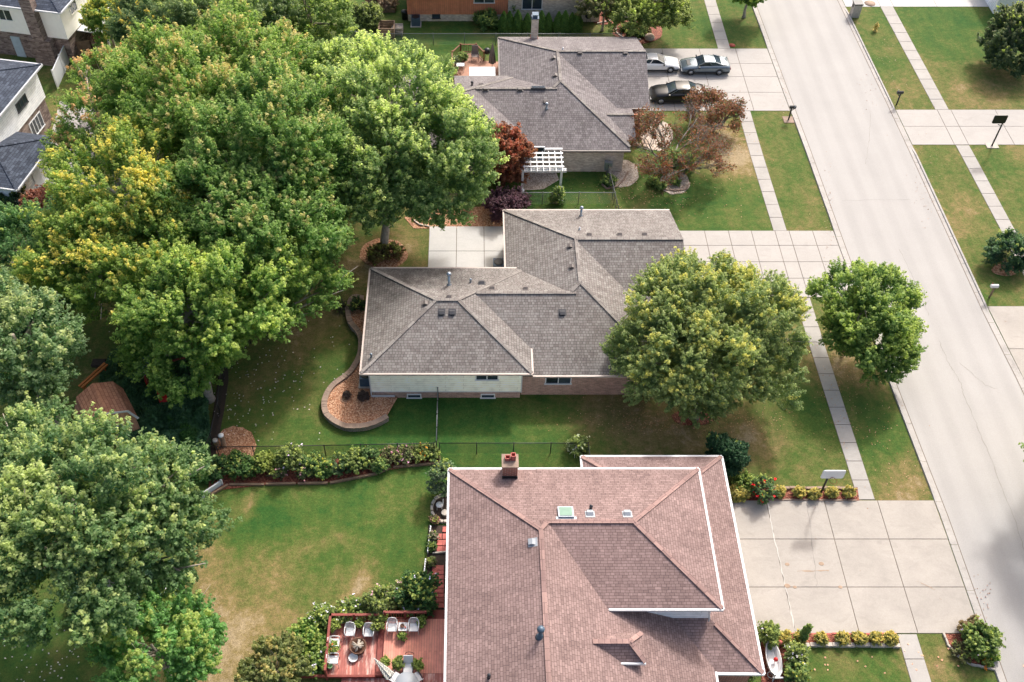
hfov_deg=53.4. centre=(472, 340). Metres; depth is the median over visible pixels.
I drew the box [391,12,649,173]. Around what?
split level house
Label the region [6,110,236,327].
maple tree
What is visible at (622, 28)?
garden shrub
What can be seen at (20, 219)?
dark tree
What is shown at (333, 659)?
plastic chair
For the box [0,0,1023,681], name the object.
lawn
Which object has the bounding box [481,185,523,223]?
smoke bush
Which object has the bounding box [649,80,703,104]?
parked car
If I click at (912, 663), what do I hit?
fallen leaves
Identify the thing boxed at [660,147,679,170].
garden shrub
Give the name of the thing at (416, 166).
maple tree
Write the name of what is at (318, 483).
timber edging
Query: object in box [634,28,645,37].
garden shrub
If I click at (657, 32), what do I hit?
mulch bed
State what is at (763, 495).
rose bush
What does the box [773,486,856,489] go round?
stone edging
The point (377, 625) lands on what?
potted plant
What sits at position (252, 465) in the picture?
border shrub
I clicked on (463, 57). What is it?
potted plant
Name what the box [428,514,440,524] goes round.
bedding plant
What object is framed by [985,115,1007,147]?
basketball hoop
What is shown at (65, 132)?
maple tree
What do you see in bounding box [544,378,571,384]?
window
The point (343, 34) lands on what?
chain link fence
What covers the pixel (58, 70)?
vinyl fence
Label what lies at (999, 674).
kerb
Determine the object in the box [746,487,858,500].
mulch bed
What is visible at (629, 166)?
stone bed
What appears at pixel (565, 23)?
arborvitae
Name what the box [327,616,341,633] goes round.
potted plant
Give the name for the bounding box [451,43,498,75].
wooden deck
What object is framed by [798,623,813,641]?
tall spike plant
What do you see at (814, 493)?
golden shrub
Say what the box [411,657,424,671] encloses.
potted plant
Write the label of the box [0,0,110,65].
stucco house
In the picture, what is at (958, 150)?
joint bed
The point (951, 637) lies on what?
mulch bed
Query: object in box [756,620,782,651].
flower bush
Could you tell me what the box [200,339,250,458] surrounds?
chain link fence
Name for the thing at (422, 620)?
potted plant
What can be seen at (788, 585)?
rust spots
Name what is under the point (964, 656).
perennial clump
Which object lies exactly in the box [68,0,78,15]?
window
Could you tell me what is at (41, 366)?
maple tree
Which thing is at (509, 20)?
arborvitae
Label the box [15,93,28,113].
window
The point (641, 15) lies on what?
weeping tree
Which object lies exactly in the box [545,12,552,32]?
arborvitae
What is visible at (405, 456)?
border shrub
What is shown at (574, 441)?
hydrangea
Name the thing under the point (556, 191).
garden shrub
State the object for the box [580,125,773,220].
fallen leaves
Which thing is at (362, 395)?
dried plant
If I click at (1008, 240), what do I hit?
juniper bush
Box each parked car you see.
[646,52,679,72]
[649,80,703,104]
[679,54,730,75]
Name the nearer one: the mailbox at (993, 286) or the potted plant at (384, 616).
the potted plant at (384, 616)
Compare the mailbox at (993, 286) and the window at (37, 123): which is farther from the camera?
the window at (37, 123)
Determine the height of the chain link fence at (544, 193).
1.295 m
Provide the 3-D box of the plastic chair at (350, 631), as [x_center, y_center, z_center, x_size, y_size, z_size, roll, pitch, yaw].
[-6.800,16.091,56.479,0.636,0.906,0.671,0,49,0]
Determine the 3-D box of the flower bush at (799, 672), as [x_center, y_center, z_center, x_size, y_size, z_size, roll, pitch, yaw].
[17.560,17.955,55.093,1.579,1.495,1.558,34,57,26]
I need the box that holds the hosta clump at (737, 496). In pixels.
[729,483,750,502]
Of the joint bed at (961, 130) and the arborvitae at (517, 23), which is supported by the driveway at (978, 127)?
the joint bed at (961, 130)
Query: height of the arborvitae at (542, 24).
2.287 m
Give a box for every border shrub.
[209,453,232,483]
[223,448,251,481]
[240,453,265,479]
[253,449,276,473]
[266,461,288,480]
[273,442,303,472]
[294,461,314,480]
[300,449,324,475]
[313,457,333,479]
[326,450,352,477]
[341,445,370,474]
[355,443,382,470]
[369,457,390,473]
[380,444,401,464]
[394,444,415,464]
[409,442,428,463]
[421,442,441,461]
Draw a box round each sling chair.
[388,670,398,681]
[402,655,412,672]
[414,670,423,681]
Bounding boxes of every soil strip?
[208,367,228,482]
[427,525,446,609]
[433,497,446,519]
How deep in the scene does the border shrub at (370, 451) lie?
64.16 m
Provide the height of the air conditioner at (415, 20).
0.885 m
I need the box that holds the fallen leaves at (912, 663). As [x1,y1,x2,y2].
[814,643,1023,673]
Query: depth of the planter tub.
55.95 m
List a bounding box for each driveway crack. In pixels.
[767,502,794,629]
[803,570,828,571]
[806,503,816,587]
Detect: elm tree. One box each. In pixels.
[77,0,129,47]
[102,0,213,43]
[156,0,305,59]
[262,0,359,73]
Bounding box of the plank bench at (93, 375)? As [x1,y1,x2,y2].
[78,363,107,390]
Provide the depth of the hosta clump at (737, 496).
62.76 m
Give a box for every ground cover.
[0,282,62,334]
[67,558,184,617]
[98,348,190,385]
[120,365,211,468]
[167,415,212,483]
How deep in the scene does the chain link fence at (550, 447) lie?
64.94 m
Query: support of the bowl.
on the wooden deck at (427, 643)
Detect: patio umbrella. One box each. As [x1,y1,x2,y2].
[374,658,395,681]
[489,43,495,63]
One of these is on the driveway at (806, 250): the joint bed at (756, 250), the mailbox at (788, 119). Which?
the joint bed at (756, 250)
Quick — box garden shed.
[74,381,139,440]
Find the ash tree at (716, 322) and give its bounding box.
[599,246,816,428]
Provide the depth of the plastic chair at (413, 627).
56.27 m
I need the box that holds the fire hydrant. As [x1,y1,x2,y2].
[873,22,879,31]
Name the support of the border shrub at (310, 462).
on the mulch bed at (264, 478)
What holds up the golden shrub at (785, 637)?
on the mulch bed at (830, 637)
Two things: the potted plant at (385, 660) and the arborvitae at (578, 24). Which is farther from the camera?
the arborvitae at (578, 24)
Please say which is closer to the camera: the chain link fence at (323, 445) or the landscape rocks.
the chain link fence at (323, 445)
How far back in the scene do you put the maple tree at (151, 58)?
72.18 m
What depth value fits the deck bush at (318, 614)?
56.57 m
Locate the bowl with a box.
[348,653,357,661]
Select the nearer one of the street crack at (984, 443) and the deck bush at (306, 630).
the deck bush at (306, 630)
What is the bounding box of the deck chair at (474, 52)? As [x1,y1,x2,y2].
[471,45,478,61]
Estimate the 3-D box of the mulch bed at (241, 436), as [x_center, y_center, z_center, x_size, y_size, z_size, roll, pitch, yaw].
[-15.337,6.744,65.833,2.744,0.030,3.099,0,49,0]
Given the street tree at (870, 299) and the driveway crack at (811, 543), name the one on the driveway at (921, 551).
the driveway crack at (811, 543)
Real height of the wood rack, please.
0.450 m
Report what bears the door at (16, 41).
in the stucco house at (43, 32)
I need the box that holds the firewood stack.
[392,23,402,35]
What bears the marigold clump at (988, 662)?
on the mulch bed at (951, 637)
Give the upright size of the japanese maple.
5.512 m
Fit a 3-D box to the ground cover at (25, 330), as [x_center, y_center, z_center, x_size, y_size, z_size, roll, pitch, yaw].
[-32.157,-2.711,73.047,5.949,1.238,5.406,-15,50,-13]
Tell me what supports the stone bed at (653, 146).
on the lawn at (278, 558)
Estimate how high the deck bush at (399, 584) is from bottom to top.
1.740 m
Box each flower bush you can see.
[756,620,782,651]
[782,657,812,681]
[783,639,810,668]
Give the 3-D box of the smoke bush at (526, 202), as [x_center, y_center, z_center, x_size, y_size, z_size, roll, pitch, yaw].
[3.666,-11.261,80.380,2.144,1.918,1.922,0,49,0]
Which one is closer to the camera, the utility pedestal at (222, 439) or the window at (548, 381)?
the utility pedestal at (222, 439)
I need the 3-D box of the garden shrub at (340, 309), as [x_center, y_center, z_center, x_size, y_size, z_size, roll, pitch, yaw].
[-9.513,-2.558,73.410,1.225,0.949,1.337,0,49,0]
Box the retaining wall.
[321,294,388,431]
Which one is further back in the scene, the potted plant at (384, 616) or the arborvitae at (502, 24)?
the arborvitae at (502, 24)
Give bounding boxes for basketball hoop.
[820,470,845,493]
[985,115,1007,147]
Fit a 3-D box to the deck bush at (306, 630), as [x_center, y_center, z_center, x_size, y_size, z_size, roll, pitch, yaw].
[-9.144,16.302,56.205,2.245,2.006,2.420,-25,54,-21]
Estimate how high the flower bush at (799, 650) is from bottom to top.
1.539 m
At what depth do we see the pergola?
80.67 m
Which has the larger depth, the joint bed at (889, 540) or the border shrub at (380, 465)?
the border shrub at (380, 465)
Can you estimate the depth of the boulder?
96.49 m
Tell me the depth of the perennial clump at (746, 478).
63.21 m
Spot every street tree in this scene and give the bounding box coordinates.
[732,0,766,17]
[805,256,928,388]
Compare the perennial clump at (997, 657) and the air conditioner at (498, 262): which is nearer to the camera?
the perennial clump at (997, 657)
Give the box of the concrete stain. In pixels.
[864,0,875,5]
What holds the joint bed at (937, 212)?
on the street
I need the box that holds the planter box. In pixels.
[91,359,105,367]
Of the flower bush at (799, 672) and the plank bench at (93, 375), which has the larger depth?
the plank bench at (93, 375)
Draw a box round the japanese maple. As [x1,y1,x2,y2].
[489,121,537,187]
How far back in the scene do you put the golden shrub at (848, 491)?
62.88 m
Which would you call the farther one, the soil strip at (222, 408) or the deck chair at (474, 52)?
the deck chair at (474, 52)
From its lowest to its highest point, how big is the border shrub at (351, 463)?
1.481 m
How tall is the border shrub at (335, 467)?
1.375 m
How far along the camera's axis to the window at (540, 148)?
82.22 m
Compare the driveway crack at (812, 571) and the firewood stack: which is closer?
the driveway crack at (812, 571)
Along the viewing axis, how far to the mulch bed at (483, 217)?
80.01 m
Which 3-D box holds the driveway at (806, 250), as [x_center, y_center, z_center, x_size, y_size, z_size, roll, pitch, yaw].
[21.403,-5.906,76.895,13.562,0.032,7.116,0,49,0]
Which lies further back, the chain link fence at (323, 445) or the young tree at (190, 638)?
the chain link fence at (323, 445)
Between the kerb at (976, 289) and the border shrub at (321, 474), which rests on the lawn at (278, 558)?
the kerb at (976, 289)
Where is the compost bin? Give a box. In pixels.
[378,20,394,38]
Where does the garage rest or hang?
on the lawn at (278, 558)
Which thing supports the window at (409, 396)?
in the split level house at (541, 312)
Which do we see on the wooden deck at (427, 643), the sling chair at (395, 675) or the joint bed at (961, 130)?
the sling chair at (395, 675)
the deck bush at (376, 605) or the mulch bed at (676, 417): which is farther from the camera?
the mulch bed at (676, 417)
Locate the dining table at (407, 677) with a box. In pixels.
[395,672,417,681]
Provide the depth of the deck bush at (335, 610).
56.92 m
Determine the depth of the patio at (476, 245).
78.05 m
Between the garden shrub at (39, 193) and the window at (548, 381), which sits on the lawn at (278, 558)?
the garden shrub at (39, 193)
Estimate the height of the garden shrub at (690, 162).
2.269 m
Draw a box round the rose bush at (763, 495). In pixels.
[750,473,779,505]
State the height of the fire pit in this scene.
0.547 m
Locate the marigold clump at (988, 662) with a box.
[979,657,994,670]
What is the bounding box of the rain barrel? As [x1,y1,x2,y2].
[401,9,407,19]
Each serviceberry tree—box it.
[628,99,736,187]
[677,84,749,137]
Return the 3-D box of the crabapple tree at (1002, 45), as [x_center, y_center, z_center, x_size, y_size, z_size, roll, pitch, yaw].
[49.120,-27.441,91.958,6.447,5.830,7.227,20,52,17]
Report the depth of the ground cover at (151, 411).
66.64 m
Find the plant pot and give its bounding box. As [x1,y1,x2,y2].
[441,509,446,515]
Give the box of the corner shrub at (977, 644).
[959,618,1005,662]
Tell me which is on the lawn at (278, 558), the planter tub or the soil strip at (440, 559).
the soil strip at (440, 559)
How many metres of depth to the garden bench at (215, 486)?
63.35 m
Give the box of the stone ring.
[430,493,446,523]
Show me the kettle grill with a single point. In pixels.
(487, 50)
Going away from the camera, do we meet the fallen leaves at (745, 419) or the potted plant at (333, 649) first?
the potted plant at (333, 649)
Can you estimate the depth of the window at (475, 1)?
97.39 m
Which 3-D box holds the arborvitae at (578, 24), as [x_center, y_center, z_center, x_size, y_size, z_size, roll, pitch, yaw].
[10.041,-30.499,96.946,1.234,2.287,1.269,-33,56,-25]
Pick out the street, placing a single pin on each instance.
(823, 63)
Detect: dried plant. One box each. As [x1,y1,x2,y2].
[342,390,351,399]
[357,390,369,401]
[362,0,398,10]
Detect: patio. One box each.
[48,102,94,192]
[428,226,503,266]
[523,172,558,189]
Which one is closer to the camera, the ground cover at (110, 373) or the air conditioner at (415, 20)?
the ground cover at (110, 373)
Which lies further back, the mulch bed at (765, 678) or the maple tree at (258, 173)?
the maple tree at (258, 173)
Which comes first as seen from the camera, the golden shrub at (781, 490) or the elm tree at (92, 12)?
the golden shrub at (781, 490)
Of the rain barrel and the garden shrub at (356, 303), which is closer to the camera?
the garden shrub at (356, 303)
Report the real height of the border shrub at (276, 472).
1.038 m
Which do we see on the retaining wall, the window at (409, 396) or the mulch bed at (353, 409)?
the mulch bed at (353, 409)
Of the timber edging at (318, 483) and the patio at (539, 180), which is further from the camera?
the patio at (539, 180)
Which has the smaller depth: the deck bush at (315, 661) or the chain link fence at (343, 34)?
the deck bush at (315, 661)
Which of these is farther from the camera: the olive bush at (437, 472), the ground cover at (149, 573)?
the olive bush at (437, 472)
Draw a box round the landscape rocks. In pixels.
[632,134,648,147]
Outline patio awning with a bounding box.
[469,67,494,75]
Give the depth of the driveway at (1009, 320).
72.56 m
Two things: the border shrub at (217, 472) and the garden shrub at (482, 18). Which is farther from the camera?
the garden shrub at (482, 18)
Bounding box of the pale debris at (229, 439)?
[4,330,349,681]
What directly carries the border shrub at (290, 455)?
on the mulch bed at (264, 478)
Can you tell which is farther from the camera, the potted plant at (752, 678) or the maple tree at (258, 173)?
the maple tree at (258, 173)
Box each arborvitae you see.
[498,11,507,32]
[506,10,512,32]
[512,9,522,32]
[522,13,531,32]
[538,10,546,32]
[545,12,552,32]
[552,11,561,32]
[560,10,569,34]
[568,12,574,32]
[574,14,583,32]
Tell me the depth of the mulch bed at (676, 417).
67.12 m
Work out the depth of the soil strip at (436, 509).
62.66 m
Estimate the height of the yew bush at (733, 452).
3.246 m
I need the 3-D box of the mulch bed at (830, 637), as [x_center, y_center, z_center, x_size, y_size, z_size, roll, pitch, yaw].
[20.016,16.738,57.075,7.753,0.050,0.712,0,49,0]
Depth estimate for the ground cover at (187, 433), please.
65.48 m
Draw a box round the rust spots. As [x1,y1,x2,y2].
[784,562,842,588]
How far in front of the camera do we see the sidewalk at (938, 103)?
90.14 m
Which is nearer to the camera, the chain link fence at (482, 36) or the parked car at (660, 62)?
the parked car at (660, 62)
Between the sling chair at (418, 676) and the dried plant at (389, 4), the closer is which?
the sling chair at (418, 676)
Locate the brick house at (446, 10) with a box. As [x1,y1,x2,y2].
[407,0,599,21]
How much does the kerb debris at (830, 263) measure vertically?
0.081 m
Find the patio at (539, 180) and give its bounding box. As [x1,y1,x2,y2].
[523,172,558,189]
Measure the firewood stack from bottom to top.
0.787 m
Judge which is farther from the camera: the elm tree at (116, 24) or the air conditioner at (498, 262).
the elm tree at (116, 24)
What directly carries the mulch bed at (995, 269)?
on the lawn at (278, 558)
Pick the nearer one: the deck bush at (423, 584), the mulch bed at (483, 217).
the deck bush at (423, 584)
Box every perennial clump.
[730,468,758,496]
[950,639,971,663]
[983,645,1000,663]
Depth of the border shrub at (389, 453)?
64.42 m
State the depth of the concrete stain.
101.04 m
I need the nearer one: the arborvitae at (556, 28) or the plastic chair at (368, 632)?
the plastic chair at (368, 632)
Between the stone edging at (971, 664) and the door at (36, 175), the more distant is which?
the door at (36, 175)
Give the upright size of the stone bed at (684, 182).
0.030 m
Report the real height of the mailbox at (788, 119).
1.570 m
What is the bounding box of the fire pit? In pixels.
[349,637,366,654]
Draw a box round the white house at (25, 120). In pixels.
[0,59,53,211]
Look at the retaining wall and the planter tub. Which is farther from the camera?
the retaining wall
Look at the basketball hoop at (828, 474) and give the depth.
60.34 m
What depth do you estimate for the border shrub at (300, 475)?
63.72 m
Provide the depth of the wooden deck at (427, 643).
56.03 m
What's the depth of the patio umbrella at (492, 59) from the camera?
91.37 m
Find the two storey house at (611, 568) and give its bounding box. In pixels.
[444,452,765,681]
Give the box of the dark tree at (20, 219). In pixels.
[0,190,92,309]
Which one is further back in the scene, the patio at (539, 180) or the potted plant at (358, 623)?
the patio at (539, 180)
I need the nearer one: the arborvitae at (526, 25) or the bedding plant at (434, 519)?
the bedding plant at (434, 519)
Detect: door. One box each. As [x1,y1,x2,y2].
[10,36,26,56]
[31,167,53,188]
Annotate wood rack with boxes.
[382,3,395,12]
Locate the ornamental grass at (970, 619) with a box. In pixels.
[956,614,986,637]
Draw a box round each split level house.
[359,206,683,398]
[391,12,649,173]
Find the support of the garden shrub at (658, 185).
on the lawn at (278, 558)
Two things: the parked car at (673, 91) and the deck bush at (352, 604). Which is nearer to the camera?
the deck bush at (352, 604)
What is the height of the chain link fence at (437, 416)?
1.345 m
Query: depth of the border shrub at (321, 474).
63.73 m
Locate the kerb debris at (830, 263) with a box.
[777,39,990,620]
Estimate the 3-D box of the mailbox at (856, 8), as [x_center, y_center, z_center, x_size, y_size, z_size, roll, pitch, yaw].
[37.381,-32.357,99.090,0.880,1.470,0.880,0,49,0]
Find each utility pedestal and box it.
[212,438,219,449]
[218,433,226,447]
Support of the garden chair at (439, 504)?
on the soil strip at (436, 509)
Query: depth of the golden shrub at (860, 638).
56.57 m
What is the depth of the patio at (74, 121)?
88.52 m
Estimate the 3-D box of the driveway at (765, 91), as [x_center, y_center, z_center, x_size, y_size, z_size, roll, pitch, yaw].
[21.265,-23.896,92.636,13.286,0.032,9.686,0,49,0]
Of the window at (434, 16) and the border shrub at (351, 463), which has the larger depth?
the window at (434, 16)
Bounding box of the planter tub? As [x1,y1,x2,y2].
[765,641,782,681]
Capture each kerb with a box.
[752,6,1005,681]
[838,0,1023,391]
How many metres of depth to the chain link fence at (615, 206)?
81.06 m
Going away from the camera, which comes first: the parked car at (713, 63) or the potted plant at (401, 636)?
the potted plant at (401, 636)
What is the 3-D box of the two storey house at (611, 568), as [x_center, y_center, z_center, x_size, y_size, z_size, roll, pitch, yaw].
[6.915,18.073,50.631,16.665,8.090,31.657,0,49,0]
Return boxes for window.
[0,9,13,21]
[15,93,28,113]
[28,111,45,133]
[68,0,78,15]
[406,394,421,398]
[432,14,440,18]
[473,0,494,3]
[475,376,498,380]
[480,394,495,398]
[521,0,542,9]
[527,146,544,160]
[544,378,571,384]
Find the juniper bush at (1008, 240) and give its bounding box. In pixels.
[981,226,1023,275]
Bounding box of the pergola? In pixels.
[520,148,566,187]
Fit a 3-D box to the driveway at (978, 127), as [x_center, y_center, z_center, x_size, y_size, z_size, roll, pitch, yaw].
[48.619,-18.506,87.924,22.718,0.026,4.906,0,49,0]
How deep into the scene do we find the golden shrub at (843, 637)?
56.62 m
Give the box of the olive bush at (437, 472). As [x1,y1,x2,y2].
[425,457,455,497]
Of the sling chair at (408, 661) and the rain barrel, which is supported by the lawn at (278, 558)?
the rain barrel
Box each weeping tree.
[574,0,618,31]
[604,0,695,36]
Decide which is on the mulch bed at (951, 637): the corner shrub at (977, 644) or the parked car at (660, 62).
the corner shrub at (977, 644)
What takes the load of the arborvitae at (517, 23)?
on the lawn at (278, 558)
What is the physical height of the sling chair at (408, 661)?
0.981 m
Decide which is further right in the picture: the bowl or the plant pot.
the plant pot
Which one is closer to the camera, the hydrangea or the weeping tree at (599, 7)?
the hydrangea
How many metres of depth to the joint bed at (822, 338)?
69.62 m
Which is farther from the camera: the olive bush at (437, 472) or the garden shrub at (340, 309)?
the garden shrub at (340, 309)
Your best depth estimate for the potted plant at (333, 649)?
55.61 m
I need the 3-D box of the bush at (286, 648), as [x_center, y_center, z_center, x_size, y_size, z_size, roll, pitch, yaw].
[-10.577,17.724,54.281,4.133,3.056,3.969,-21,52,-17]
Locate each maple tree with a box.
[0,265,90,427]
[0,390,242,650]
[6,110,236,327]
[37,42,123,191]
[88,0,327,151]
[105,218,358,408]
[142,55,358,294]
[302,29,509,244]
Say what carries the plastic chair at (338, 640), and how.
on the wooden deck at (427, 643)
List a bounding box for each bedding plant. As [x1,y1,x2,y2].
[426,541,437,552]
[426,556,436,568]
[427,530,439,541]
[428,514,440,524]
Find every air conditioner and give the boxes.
[358,376,369,387]
[410,14,421,26]
[491,258,503,266]
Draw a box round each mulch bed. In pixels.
[209,455,438,490]
[216,426,256,460]
[327,305,397,422]
[359,238,407,266]
[404,206,502,228]
[594,12,612,24]
[613,21,661,43]
[671,410,711,424]
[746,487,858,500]
[761,633,898,644]
[761,645,794,681]
[946,634,992,666]
[991,264,1019,275]
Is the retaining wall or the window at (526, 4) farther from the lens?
the window at (526, 4)
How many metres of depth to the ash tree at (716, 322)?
63.18 m
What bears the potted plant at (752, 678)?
on the porch floor
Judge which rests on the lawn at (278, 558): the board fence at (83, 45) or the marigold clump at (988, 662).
the board fence at (83, 45)
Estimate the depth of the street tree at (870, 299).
66.51 m
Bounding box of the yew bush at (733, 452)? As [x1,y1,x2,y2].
[704,431,751,476]
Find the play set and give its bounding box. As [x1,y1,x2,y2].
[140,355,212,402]
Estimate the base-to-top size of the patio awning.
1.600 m
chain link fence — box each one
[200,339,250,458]
[215,442,434,456]
[300,24,367,37]
[370,33,621,44]
[435,192,615,203]
[436,387,438,446]
[439,442,589,454]
[606,165,618,208]
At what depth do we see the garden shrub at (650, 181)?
82.53 m
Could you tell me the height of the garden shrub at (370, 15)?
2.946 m
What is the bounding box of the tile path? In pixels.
[432,527,446,607]
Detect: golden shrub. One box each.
[775,484,786,498]
[778,629,792,644]
[791,485,806,498]
[792,628,806,644]
[806,487,822,500]
[813,630,829,646]
[824,486,840,498]
[834,630,850,646]
[842,485,856,498]
[851,630,868,645]
[868,630,884,646]
[882,629,899,646]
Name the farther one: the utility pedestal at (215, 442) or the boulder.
the boulder
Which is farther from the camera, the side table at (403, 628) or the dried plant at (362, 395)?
the dried plant at (362, 395)
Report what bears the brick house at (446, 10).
on the lawn at (278, 558)
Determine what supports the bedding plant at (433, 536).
on the soil strip at (440, 559)
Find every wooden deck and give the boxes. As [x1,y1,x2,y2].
[300,607,444,681]
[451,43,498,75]
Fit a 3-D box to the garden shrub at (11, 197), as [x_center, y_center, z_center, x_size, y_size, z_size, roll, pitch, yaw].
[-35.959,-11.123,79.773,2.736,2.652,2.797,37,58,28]
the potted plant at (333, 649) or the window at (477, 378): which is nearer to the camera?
the potted plant at (333, 649)
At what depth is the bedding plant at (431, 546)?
60.55 m
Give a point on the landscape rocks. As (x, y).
(643, 143)
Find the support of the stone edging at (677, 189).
on the stone bed at (684, 182)
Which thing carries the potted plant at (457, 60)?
on the wooden deck at (464, 70)
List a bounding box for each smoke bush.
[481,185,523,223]
[514,185,531,208]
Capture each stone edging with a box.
[414,220,429,226]
[601,171,628,189]
[663,182,690,190]
[768,499,856,500]
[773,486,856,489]
[788,642,900,647]
[790,632,882,634]
[942,633,994,670]
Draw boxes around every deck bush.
[286,615,331,651]
[301,639,329,680]
[305,601,334,632]
[329,603,352,623]
[335,593,367,623]
[359,583,397,619]
[384,580,408,610]
[392,569,442,618]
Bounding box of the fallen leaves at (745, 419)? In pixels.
[548,342,929,508]
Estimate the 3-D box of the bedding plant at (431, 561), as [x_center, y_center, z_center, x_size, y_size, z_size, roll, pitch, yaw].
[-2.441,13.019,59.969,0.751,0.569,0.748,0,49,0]
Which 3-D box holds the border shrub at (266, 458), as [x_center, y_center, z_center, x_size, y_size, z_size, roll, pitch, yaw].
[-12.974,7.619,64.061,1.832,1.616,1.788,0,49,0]
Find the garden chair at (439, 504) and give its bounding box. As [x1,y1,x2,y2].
[436,501,442,507]
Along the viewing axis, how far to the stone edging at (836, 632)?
57.24 m
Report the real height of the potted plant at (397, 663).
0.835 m
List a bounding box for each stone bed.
[608,160,638,187]
[641,122,672,150]
[660,171,689,194]
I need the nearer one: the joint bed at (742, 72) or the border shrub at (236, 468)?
the border shrub at (236, 468)
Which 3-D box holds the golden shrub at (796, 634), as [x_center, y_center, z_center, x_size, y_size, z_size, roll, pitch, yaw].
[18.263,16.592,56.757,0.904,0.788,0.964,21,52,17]
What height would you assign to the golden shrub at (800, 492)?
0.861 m
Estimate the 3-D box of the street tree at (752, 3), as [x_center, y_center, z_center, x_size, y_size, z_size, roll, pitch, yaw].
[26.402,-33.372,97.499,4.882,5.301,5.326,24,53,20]
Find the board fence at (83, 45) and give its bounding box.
[75,39,115,56]
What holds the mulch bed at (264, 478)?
on the lawn at (278, 558)
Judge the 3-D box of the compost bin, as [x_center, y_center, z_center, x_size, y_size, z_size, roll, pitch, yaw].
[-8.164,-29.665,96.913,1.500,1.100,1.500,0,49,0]
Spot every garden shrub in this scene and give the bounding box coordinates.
[0,184,29,213]
[18,183,55,209]
[334,298,347,314]
[347,295,365,311]
[350,1,383,32]
[365,242,389,265]
[382,240,406,260]
[472,7,498,31]
[548,185,566,204]
[600,173,617,185]
[618,23,627,32]
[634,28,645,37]
[646,175,658,185]
[654,180,668,190]
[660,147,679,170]
[669,174,681,186]
[675,151,696,174]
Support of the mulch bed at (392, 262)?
on the lawn at (278, 558)
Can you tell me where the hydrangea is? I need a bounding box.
[564,434,590,457]
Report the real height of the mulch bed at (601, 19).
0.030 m
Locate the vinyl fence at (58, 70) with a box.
[51,45,68,88]
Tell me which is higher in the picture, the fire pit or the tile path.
the tile path
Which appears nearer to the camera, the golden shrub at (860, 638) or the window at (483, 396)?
the golden shrub at (860, 638)
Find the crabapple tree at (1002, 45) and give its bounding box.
[976,1,1023,79]
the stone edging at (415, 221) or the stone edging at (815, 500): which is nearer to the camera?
the stone edging at (815, 500)
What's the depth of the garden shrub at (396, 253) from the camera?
76.79 m
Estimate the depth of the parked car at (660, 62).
92.80 m
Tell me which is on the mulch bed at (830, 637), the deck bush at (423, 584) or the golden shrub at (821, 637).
the golden shrub at (821, 637)
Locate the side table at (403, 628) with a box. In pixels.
[398,622,407,632]
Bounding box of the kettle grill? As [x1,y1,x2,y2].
[484,47,489,59]
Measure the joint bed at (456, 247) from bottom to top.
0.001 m
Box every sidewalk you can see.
[704,0,930,681]
[881,7,1023,274]
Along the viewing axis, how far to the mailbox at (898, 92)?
89.07 m
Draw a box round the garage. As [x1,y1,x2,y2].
[985,0,1023,13]
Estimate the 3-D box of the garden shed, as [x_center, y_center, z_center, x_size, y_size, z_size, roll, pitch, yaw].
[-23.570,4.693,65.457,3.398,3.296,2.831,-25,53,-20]
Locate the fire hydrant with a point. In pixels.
(876, 26)
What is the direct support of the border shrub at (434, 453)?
on the mulch bed at (264, 478)
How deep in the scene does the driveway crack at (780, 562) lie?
60.49 m
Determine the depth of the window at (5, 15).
91.63 m
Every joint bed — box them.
[428,228,484,266]
[662,49,789,110]
[684,231,843,296]
[704,1,930,680]
[766,500,968,632]
[838,2,1023,393]
[882,10,1008,231]
[937,110,1014,144]
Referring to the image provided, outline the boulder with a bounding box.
[644,33,654,40]
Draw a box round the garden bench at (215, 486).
[202,479,222,497]
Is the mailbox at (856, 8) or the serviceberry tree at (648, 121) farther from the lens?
the mailbox at (856, 8)
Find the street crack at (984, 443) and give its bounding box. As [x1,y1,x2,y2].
[939,341,1023,548]
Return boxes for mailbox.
[782,105,795,122]
[849,0,863,17]
[896,90,903,104]
[989,283,998,297]
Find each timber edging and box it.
[210,462,434,495]
[432,551,445,553]
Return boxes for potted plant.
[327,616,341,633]
[328,640,340,653]
[352,618,365,628]
[368,615,384,630]
[376,612,387,622]
[380,654,390,666]
[391,655,404,671]
[397,631,407,641]
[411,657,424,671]
[415,614,426,628]
[453,55,459,65]
[456,50,468,63]
[747,676,757,681]
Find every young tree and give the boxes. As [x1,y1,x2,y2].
[81,579,228,681]
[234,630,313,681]
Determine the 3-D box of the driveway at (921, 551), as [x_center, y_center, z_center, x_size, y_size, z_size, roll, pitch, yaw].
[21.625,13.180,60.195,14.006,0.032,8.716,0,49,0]
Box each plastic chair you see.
[326,652,339,666]
[327,635,340,650]
[344,622,355,639]
[363,622,373,639]
[386,617,397,634]
[408,617,418,634]
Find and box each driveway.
[645,49,789,110]
[680,231,852,296]
[732,501,973,632]
[843,0,988,6]
[896,110,1023,144]
[987,306,1023,377]
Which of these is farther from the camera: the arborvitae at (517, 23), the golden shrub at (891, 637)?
the arborvitae at (517, 23)
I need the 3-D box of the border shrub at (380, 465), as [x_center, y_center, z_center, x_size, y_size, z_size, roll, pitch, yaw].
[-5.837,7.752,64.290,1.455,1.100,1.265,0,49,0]
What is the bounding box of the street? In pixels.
[757,0,1023,681]

